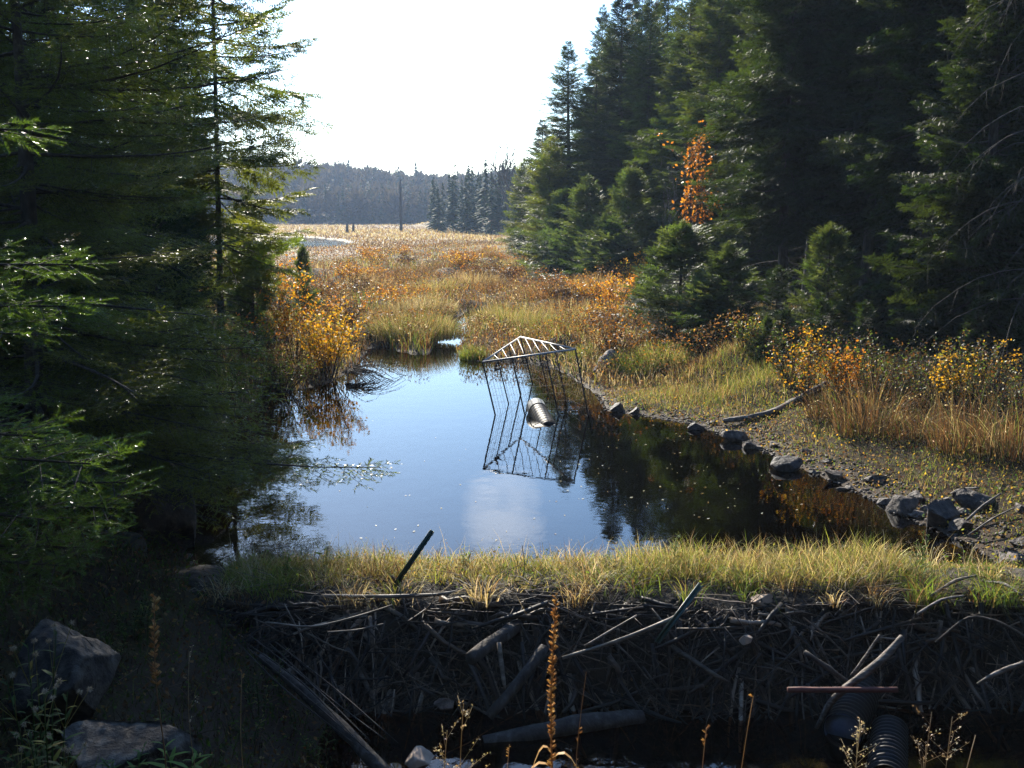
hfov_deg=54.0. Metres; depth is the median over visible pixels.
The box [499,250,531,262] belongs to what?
leafy shrub
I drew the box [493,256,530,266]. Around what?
sedge tussock
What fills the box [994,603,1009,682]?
stick
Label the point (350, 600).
stick
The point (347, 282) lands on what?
sedge tussock
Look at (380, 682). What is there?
stick
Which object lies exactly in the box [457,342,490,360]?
sedge tussock
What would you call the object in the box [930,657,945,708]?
stick
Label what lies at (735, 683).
stick
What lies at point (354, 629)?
long stick
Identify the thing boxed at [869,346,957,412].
brown bush
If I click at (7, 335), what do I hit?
spruce tree
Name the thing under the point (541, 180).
conifer tree
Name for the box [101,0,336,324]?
hemlock tree
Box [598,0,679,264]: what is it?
spruce tree
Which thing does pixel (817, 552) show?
grass tuft
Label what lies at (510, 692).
leaning log
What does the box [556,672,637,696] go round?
stick
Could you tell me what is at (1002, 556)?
rock
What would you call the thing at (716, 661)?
stick
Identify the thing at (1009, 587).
shore stick
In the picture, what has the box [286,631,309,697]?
stick
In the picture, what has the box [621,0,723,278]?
spruce tree
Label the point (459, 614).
stick
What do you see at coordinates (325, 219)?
spruce tree
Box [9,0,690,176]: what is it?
sky
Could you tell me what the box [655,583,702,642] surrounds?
steel post
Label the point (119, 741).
boulder
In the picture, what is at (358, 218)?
spruce tree
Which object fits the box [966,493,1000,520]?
shore stick
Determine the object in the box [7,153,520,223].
hill wood
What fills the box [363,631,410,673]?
stick
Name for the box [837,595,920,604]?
stick
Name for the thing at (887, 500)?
rock
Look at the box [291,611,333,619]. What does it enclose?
stick
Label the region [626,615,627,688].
stick
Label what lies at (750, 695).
dried stalk
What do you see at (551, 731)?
dried stalk
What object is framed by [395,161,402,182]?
pine tree
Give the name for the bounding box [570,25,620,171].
spruce tree
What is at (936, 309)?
young spruce
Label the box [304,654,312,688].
stick
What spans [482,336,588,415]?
wire cage
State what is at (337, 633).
stick
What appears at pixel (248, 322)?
leafy shrub
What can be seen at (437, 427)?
pond water
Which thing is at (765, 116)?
spruce tree
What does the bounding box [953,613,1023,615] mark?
stick
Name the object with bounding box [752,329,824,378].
brown bush
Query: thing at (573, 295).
marsh shrub
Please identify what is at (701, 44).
spruce tree
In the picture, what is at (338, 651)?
stick
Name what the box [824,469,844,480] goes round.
rock
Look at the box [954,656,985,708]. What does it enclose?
stick
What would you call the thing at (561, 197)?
spruce tree
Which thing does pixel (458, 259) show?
marsh shrub
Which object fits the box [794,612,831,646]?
stick
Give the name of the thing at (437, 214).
spruce tree
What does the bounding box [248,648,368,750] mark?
reed stem
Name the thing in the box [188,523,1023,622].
grass
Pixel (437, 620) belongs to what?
stick
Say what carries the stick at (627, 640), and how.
attached to the beaver dam
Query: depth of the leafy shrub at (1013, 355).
17.01 m
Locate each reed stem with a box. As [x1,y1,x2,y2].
[229,633,356,745]
[247,643,361,745]
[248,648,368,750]
[249,635,369,740]
[269,643,384,739]
[275,642,397,742]
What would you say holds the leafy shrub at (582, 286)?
on the ground at (174, 588)
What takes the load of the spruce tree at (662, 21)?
on the ground at (174, 588)
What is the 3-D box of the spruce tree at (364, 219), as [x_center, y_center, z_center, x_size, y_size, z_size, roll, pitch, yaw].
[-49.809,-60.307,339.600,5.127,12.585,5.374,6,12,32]
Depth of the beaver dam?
10.18 m
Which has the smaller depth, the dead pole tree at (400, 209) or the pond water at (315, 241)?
the pond water at (315, 241)
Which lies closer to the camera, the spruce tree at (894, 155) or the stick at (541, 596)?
the stick at (541, 596)
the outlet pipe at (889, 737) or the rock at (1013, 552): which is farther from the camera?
the rock at (1013, 552)
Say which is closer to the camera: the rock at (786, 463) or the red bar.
the red bar
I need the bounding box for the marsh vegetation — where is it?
[52,222,759,412]
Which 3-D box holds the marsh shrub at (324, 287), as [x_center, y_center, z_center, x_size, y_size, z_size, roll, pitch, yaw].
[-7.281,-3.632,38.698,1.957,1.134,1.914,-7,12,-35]
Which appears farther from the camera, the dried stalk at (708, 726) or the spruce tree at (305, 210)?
the spruce tree at (305, 210)
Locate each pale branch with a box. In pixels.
[803,650,848,682]
[815,635,904,728]
[850,634,880,675]
[935,615,1023,642]
[977,661,1023,684]
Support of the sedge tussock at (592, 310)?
on the ground at (174, 588)
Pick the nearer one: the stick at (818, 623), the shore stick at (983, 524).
the stick at (818, 623)
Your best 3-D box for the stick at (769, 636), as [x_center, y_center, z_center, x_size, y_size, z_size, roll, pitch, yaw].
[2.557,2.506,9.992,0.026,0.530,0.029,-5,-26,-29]
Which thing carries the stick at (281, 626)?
on the beaver dam
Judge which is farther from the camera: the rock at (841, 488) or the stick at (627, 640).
the rock at (841, 488)
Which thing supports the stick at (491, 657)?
attached to the beaver dam
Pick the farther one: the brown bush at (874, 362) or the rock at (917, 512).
the brown bush at (874, 362)
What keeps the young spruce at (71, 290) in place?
on the ground at (174, 588)
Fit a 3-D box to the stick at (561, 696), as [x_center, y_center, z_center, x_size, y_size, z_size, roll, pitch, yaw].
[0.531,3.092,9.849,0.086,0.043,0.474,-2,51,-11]
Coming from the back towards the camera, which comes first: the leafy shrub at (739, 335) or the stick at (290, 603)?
the leafy shrub at (739, 335)
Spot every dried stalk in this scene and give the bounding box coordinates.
[148,594,166,767]
[183,645,199,767]
[239,670,244,767]
[433,718,460,767]
[443,693,490,767]
[531,593,576,767]
[574,676,585,767]
[701,724,709,767]
[741,694,753,767]
[839,717,876,767]
[912,705,950,767]
[921,713,968,766]
[967,735,975,767]
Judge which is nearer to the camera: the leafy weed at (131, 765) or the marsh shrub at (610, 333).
the leafy weed at (131, 765)
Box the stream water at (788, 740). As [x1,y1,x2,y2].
[316,697,1023,767]
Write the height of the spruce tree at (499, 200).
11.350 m
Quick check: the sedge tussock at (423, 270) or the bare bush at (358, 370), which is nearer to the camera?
the bare bush at (358, 370)
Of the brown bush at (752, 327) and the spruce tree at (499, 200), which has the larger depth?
the spruce tree at (499, 200)
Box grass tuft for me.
[791,539,849,561]
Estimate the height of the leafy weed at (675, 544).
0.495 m
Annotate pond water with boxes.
[52,237,353,247]
[186,310,998,567]
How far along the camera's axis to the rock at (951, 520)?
12.85 m
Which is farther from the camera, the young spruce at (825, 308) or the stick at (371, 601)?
the young spruce at (825, 308)
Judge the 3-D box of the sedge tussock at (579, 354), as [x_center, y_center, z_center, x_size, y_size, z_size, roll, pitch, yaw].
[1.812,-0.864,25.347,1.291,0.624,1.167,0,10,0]
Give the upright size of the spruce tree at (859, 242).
23.134 m
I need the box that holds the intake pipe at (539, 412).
[526,398,554,423]
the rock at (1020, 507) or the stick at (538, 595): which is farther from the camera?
the rock at (1020, 507)
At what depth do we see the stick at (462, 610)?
10.13 m
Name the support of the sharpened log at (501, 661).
on the leaning log at (510, 692)
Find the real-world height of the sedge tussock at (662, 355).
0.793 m
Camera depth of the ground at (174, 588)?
10.11 m
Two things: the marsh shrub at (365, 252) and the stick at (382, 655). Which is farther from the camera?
the marsh shrub at (365, 252)
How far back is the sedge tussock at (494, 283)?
47.71 m
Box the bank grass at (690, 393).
[560,285,1023,552]
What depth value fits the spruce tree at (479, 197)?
191.88 m
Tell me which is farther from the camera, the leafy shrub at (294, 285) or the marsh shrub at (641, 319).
the leafy shrub at (294, 285)
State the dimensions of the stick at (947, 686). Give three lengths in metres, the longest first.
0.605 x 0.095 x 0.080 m
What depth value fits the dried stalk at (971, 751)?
4.54 m
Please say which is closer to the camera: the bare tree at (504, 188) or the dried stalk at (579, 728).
the dried stalk at (579, 728)
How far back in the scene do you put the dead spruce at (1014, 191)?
18.64 m
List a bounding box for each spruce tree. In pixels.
[0,0,244,432]
[0,0,273,411]
[0,0,399,543]
[0,175,20,355]
[280,194,287,223]
[300,187,308,223]
[303,201,311,223]
[315,192,322,222]
[320,183,330,223]
[332,193,343,223]
[336,188,348,223]
[354,188,362,222]
[359,187,369,222]
[375,193,386,223]
[381,194,387,222]
[387,214,394,222]
[404,194,413,223]
[413,186,424,223]
[421,187,428,221]
[426,176,441,229]
[426,180,433,226]
[429,184,446,230]
[439,183,448,229]
[444,171,451,227]
[445,164,462,226]
[445,174,460,231]
[454,179,468,230]
[457,175,473,232]
[460,165,476,229]
[469,167,477,225]
[469,175,483,229]
[472,174,484,231]
[473,159,492,232]
[482,173,501,233]
[485,171,505,231]
[487,174,501,220]
[497,161,509,224]
[500,173,509,231]
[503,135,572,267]
[504,119,550,260]
[507,40,599,264]
[508,163,517,219]
[509,159,513,202]
[513,186,590,277]
[526,173,632,282]
[527,56,617,258]
[548,0,658,244]
[559,209,641,283]
[570,3,611,140]
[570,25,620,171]
[570,162,671,284]
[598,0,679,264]
[600,0,664,180]
[603,0,645,181]
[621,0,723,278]
[623,0,693,133]
[624,0,732,263]
[649,0,771,266]
[652,1,673,62]
[654,0,777,282]
[677,0,873,310]
[689,0,823,295]
[699,5,811,277]
[718,0,900,305]
[741,3,907,286]
[777,0,953,305]
[796,6,1011,296]
[820,0,1022,314]
[862,0,1023,353]
[891,4,1023,274]
[932,22,1023,248]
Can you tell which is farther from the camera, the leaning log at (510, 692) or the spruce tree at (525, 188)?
the spruce tree at (525, 188)
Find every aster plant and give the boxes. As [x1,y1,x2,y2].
[0,671,93,767]
[2,721,86,767]
[9,620,73,767]
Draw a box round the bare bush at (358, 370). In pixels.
[343,360,405,387]
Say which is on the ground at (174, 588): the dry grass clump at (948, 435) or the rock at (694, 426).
the dry grass clump at (948, 435)
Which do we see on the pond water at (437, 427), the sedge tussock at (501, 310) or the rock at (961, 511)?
the rock at (961, 511)
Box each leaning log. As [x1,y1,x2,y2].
[258,653,389,767]
[485,644,548,719]
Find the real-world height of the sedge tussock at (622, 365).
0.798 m
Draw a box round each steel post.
[391,529,433,588]
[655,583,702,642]
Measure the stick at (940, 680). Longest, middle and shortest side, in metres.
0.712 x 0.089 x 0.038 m
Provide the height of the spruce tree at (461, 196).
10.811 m
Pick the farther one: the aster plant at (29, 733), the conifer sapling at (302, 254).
the conifer sapling at (302, 254)
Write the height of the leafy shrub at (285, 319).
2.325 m
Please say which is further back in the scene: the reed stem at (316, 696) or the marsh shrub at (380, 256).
the marsh shrub at (380, 256)
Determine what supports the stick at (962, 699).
attached to the beaver dam
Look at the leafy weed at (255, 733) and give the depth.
8.61 m
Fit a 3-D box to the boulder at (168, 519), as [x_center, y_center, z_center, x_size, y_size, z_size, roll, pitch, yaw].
[-4.408,1.554,12.156,0.941,1.323,1.332,-6,12,-33]
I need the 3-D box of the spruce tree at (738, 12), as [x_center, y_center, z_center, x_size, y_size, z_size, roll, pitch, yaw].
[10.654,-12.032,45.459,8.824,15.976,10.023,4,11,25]
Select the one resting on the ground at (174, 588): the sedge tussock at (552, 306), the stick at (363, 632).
the sedge tussock at (552, 306)
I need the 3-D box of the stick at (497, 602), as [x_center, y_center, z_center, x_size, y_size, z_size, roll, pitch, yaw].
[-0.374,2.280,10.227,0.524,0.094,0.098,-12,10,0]
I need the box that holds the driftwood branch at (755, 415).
[723,381,828,422]
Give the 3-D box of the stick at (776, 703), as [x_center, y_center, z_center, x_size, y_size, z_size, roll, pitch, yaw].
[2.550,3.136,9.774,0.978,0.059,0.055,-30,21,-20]
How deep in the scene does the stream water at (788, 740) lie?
9.20 m
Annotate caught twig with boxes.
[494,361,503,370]
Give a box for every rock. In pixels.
[405,745,433,767]
[434,698,453,709]
[609,402,623,411]
[628,407,639,413]
[687,422,703,429]
[720,430,748,441]
[739,635,752,644]
[742,442,756,448]
[750,594,772,610]
[769,441,778,447]
[770,455,802,471]
[801,448,810,453]
[809,470,817,473]
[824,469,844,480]
[836,487,848,489]
[863,475,886,483]
[876,497,891,503]
[885,494,919,515]
[907,490,925,502]
[911,509,924,518]
[918,504,928,510]
[926,498,960,526]
[947,518,972,531]
[948,517,963,525]
[951,488,995,510]
[957,508,970,515]
[998,551,1006,562]
[1004,548,1023,567]
[1009,537,1023,545]
[1014,502,1023,513]
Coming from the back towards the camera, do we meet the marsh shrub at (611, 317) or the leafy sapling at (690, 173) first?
the leafy sapling at (690, 173)
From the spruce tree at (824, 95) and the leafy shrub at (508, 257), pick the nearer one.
the spruce tree at (824, 95)
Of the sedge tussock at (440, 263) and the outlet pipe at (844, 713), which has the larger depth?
the sedge tussock at (440, 263)
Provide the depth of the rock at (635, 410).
20.14 m
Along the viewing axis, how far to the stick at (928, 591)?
10.33 m
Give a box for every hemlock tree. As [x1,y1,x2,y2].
[0,1,142,282]
[48,0,250,295]
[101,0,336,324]
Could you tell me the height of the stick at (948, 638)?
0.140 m
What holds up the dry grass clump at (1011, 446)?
on the ground at (174, 588)
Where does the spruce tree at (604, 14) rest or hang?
on the ground at (174, 588)
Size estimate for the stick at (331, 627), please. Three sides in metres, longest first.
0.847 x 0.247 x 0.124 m
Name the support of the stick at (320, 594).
on the beaver dam
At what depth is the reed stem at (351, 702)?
9.12 m
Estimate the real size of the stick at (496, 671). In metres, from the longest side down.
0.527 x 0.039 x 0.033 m
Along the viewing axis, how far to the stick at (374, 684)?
9.79 m
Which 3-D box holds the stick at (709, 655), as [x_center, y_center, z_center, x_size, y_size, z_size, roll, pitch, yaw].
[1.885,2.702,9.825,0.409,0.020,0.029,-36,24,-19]
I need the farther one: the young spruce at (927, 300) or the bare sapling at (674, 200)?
the bare sapling at (674, 200)
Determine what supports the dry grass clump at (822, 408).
on the ground at (174, 588)
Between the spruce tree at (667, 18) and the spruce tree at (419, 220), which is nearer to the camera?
the spruce tree at (667, 18)
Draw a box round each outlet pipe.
[822,667,885,742]
[866,715,908,767]
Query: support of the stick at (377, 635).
attached to the beaver dam
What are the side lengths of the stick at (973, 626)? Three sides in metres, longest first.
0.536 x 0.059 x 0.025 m
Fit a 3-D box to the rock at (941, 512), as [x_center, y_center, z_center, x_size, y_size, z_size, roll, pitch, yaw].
[5.610,1.702,13.061,0.423,0.430,0.525,3,10,19]
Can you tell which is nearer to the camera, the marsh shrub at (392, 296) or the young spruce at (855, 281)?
the young spruce at (855, 281)
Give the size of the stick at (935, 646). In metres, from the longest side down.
0.698 x 0.045 x 0.020 m
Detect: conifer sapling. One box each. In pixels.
[213,205,268,314]
[216,182,294,335]
[286,243,324,317]
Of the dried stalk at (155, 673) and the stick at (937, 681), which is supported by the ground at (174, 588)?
the dried stalk at (155, 673)
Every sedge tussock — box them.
[335,273,398,291]
[339,262,374,275]
[343,300,425,324]
[361,306,467,341]
[366,265,420,283]
[372,280,444,297]
[380,289,461,315]
[388,263,440,277]
[403,274,470,294]
[424,257,458,269]
[443,269,505,287]
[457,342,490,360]
[462,247,504,258]
[462,294,560,330]
[472,275,530,294]
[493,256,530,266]
[510,307,592,342]
[511,280,577,301]
[526,295,602,319]
[558,271,633,297]
[565,338,603,362]
[566,300,634,325]
[593,345,670,376]
[627,339,698,370]
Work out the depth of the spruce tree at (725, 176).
43.84 m
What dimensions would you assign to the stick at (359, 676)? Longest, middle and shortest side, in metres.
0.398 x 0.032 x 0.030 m
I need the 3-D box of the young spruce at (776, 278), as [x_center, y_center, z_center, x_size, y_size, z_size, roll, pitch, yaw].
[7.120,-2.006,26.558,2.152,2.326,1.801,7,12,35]
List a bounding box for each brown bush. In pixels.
[688,314,744,351]
[725,315,799,351]
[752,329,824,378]
[813,326,877,384]
[832,330,921,397]
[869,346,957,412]
[890,327,1004,398]
[931,339,1020,415]
[970,354,1023,429]
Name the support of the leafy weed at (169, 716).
on the ground at (174, 588)
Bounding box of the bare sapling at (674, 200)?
[645,152,701,264]
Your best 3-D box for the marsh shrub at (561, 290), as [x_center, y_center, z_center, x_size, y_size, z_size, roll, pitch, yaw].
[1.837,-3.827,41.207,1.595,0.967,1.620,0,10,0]
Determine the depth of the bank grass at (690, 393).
19.32 m
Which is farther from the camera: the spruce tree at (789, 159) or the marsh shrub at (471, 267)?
the marsh shrub at (471, 267)
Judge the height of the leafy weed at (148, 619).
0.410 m
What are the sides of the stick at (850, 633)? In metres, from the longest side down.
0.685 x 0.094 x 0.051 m
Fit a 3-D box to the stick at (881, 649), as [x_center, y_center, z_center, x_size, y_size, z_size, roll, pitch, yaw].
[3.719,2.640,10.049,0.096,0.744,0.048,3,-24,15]
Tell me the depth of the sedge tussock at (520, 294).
41.84 m
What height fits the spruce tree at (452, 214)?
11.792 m
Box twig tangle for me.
[186,545,1023,724]
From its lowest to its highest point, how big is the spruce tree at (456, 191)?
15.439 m
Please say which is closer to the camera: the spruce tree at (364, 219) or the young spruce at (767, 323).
the young spruce at (767, 323)
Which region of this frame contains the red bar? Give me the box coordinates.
[787,687,898,692]
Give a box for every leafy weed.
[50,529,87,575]
[54,712,98,738]
[97,741,147,767]
[110,629,129,664]
[139,592,163,640]
[143,739,212,767]
[155,704,166,721]
[165,710,176,726]
[228,705,266,743]
[240,681,271,716]
[253,648,287,700]
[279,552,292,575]
[293,727,333,761]
[458,546,472,566]
[600,550,622,568]
[668,535,679,559]
[907,563,926,580]
[913,532,929,569]
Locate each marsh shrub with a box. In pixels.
[307,277,348,302]
[315,290,366,331]
[328,256,362,281]
[330,260,369,271]
[340,269,378,296]
[353,276,430,308]
[354,305,438,330]
[356,244,381,257]
[359,245,391,265]
[362,262,386,276]
[391,244,414,254]
[395,253,418,265]
[440,248,484,266]
[456,249,479,266]
[456,264,498,276]
[469,255,521,278]
[480,243,504,250]
[499,264,525,278]
[531,265,576,286]
[538,279,573,299]
[542,285,616,312]
[558,305,681,356]
[560,298,640,336]
[571,261,617,288]
[578,293,631,320]
[581,306,638,325]
[627,306,673,328]
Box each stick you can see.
[226,600,310,609]
[250,622,310,627]
[265,604,391,627]
[265,646,275,660]
[266,605,345,615]
[274,626,324,630]
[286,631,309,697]
[287,601,328,608]
[287,605,356,617]
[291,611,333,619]
[294,591,370,598]
[302,599,385,612]
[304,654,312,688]
[306,592,367,604]
[308,631,369,644]
[311,598,390,603]
[312,615,339,685]
[316,661,371,694]
[321,590,457,597]
[322,684,344,699]
[324,607,346,661]
[324,644,342,704]
[328,623,382,632]
[337,609,435,616]
[340,613,367,664]
[342,610,360,697]
[342,667,378,684]
[358,607,368,659]
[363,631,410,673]
[365,675,389,707]
[368,618,385,658]
[371,649,378,715]
[373,607,380,644]
[376,602,412,617]
[382,689,391,713]
[387,663,442,695]
[389,691,395,708]
[391,575,408,617]
[396,642,422,709]
[397,616,411,650]
[400,687,458,690]
[405,672,419,711]
[425,610,471,616]
[426,642,453,698]
[429,611,457,649]
[431,608,493,611]
[432,605,462,656]
[433,611,474,654]
[434,616,469,627]
[439,595,485,607]
[450,600,500,614]
[473,642,526,686]
[478,658,498,699]
[489,611,559,621]
[492,651,501,689]
[498,605,564,622]
[500,592,568,597]
[500,593,579,599]
[510,593,542,602]
[517,661,539,710]
[520,589,580,596]
[520,629,535,706]
[525,673,568,711]
[528,622,538,659]
[544,656,556,713]
[548,618,589,671]
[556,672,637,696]
[557,642,630,643]
[559,676,571,710]
[561,602,616,603]
[562,608,687,658]
[562,674,578,712]
[567,673,575,710]
[581,638,664,641]
[584,615,636,646]
[602,622,667,669]
[605,602,629,684]
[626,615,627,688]
[636,655,666,692]
[664,659,722,673]
[681,615,755,618]
[686,606,732,682]
[687,646,715,671]
[694,597,746,604]
[694,681,722,717]
[695,647,719,668]
[713,651,758,697]
[729,667,740,716]
[730,608,781,626]
[733,610,761,660]
[740,669,774,711]
[744,612,772,685]
[747,653,774,699]
[749,658,771,711]
[750,628,765,709]
[758,610,779,661]
[763,677,809,712]
[785,607,804,663]
[785,664,817,715]
[791,603,832,606]
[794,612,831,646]
[794,628,866,638]
[819,596,892,606]
[822,627,891,643]
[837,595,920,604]
[844,606,873,637]
[864,633,895,639]
[879,611,888,685]
[886,598,976,612]
[889,588,965,593]
[896,611,917,677]
[912,649,922,711]
[914,622,959,633]
[916,595,963,615]
[916,633,987,641]
[918,616,954,678]
[930,574,977,596]
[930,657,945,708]
[931,677,958,704]
[935,651,948,703]
[936,596,1014,606]
[939,668,970,708]
[949,664,973,705]
[950,487,979,494]
[952,618,997,640]
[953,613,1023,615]
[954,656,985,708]
[957,604,990,650]
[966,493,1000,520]
[967,507,1014,535]
[988,581,1022,596]
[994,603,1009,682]
[996,659,997,706]
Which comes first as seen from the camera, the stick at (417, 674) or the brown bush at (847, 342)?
the stick at (417, 674)
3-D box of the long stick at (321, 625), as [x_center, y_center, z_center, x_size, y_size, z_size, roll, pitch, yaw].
[-1.779,2.262,9.752,1.224,0.199,0.052,-1,10,-5]
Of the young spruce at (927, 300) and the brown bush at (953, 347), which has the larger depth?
the young spruce at (927, 300)
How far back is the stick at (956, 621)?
10.17 m
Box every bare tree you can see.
[478,140,535,220]
[493,160,514,231]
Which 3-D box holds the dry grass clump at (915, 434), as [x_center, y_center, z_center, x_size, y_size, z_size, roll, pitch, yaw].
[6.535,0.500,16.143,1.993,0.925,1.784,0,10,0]
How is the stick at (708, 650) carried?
attached to the beaver dam
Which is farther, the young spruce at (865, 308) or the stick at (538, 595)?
the young spruce at (865, 308)
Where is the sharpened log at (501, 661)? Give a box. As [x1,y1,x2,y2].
[497,642,505,689]
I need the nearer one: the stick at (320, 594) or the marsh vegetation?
the stick at (320, 594)
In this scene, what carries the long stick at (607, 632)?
on the beaver dam
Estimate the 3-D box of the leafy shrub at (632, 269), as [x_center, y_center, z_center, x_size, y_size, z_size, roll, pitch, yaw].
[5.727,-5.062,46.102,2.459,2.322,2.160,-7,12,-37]
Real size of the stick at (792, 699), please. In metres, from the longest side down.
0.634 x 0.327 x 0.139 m
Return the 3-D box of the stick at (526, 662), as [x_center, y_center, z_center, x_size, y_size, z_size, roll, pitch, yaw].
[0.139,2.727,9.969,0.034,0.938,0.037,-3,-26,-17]
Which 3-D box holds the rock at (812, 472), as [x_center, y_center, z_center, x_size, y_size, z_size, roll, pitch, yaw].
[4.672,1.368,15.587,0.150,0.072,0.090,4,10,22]
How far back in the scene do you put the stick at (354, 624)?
10.08 m
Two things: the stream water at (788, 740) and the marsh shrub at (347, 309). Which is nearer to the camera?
the stream water at (788, 740)
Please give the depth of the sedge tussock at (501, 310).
33.45 m
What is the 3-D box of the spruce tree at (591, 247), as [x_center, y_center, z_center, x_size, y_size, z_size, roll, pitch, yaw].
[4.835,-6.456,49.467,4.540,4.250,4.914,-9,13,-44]
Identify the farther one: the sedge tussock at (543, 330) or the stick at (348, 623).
the sedge tussock at (543, 330)
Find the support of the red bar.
on the outlet pipe at (844, 713)
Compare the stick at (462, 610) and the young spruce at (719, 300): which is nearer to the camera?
the stick at (462, 610)
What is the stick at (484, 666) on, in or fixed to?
attached to the beaver dam
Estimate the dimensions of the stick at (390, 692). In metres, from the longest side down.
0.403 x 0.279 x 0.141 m
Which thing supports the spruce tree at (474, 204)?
on the ground at (174, 588)
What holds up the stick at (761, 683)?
attached to the beaver dam
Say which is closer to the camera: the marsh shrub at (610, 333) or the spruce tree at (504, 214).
the marsh shrub at (610, 333)
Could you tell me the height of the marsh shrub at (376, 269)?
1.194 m
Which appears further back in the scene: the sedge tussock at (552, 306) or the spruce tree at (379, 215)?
the spruce tree at (379, 215)
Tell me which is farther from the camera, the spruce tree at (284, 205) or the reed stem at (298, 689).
the spruce tree at (284, 205)
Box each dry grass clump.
[778,372,878,421]
[794,345,944,441]
[854,387,969,447]
[884,366,1023,459]
[927,380,1023,460]
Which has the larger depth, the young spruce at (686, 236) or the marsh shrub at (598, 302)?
the marsh shrub at (598, 302)
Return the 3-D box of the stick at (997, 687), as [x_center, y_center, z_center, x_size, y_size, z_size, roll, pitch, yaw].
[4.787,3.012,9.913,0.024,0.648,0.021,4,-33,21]
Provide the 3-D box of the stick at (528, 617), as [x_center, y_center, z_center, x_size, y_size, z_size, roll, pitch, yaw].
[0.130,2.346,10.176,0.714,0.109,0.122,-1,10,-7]
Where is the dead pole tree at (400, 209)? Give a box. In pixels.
[399,180,402,230]
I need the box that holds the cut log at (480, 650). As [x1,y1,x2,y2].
[465,619,522,664]
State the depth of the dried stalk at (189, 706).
5.58 m
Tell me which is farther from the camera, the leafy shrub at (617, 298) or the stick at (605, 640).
the leafy shrub at (617, 298)
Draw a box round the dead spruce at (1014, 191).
[914,0,1023,355]
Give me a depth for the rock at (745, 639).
9.78 m
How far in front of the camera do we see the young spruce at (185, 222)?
21.95 m
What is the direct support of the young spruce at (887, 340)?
on the ground at (174, 588)
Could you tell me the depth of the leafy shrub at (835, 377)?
18.31 m
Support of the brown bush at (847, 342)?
on the ground at (174, 588)
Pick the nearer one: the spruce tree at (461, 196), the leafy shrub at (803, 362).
the leafy shrub at (803, 362)
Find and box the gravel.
[595,393,1023,562]
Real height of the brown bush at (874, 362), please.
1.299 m
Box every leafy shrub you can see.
[213,299,282,367]
[244,348,316,393]
[255,253,314,318]
[258,280,331,359]
[293,296,369,377]
[320,286,374,318]
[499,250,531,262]
[558,270,627,299]
[593,271,641,310]
[612,251,657,293]
[729,314,762,351]
[761,320,868,406]
[816,338,875,405]
[865,352,935,406]
[922,340,984,414]
[975,333,1021,399]
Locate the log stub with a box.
[592,349,616,373]
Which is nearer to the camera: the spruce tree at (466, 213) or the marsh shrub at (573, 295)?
the marsh shrub at (573, 295)
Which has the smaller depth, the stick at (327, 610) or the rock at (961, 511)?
the stick at (327, 610)
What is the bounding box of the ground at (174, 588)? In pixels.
[0,198,1023,767]
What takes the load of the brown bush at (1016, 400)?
on the ground at (174, 588)
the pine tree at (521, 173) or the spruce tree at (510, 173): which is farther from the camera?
the spruce tree at (510, 173)
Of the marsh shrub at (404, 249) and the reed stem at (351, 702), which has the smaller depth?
the reed stem at (351, 702)
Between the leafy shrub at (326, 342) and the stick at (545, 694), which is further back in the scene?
the leafy shrub at (326, 342)
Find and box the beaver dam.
[172,564,1023,712]
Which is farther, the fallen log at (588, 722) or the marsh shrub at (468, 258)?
the marsh shrub at (468, 258)
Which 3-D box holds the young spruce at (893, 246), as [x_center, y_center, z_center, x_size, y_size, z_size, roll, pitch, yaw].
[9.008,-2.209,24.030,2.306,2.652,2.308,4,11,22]
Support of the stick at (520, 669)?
attached to the beaver dam
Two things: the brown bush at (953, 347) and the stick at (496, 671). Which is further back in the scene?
the brown bush at (953, 347)
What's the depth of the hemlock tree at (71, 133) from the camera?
20.03 m
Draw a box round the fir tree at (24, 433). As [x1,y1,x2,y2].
[0,115,164,633]
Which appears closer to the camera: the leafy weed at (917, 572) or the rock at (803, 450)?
the leafy weed at (917, 572)
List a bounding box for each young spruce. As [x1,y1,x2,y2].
[0,236,135,465]
[64,238,197,409]
[99,165,239,373]
[102,148,243,332]
[136,195,223,332]
[593,218,744,342]
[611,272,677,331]
[640,243,675,290]
[659,240,803,348]
[722,279,758,292]
[733,302,758,341]
[747,312,785,361]
[751,264,798,334]
[763,220,880,352]
[773,307,802,359]
[787,295,846,359]
[788,279,801,307]
[821,244,879,332]
[833,299,889,358]
[840,238,927,337]
[868,276,890,318]
[870,307,924,359]
[890,246,1002,338]
[908,295,957,358]
[943,301,1006,361]
[990,307,1023,364]
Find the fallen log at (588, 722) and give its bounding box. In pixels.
[482,709,645,742]
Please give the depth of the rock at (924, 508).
13.47 m
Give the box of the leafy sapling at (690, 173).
[657,120,723,287]
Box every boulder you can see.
[7,619,120,730]
[61,719,203,767]
[108,532,146,557]
[115,459,196,548]
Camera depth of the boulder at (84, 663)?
7.30 m
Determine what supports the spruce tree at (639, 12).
on the ground at (174, 588)
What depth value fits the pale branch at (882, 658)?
9.31 m
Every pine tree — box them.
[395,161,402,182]
[413,161,418,178]
[494,162,531,247]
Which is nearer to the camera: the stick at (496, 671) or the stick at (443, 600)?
the stick at (496, 671)
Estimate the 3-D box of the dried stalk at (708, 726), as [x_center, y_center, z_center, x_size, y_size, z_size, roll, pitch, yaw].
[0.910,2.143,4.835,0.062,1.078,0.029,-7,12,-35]
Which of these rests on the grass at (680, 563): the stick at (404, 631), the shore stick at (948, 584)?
the shore stick at (948, 584)

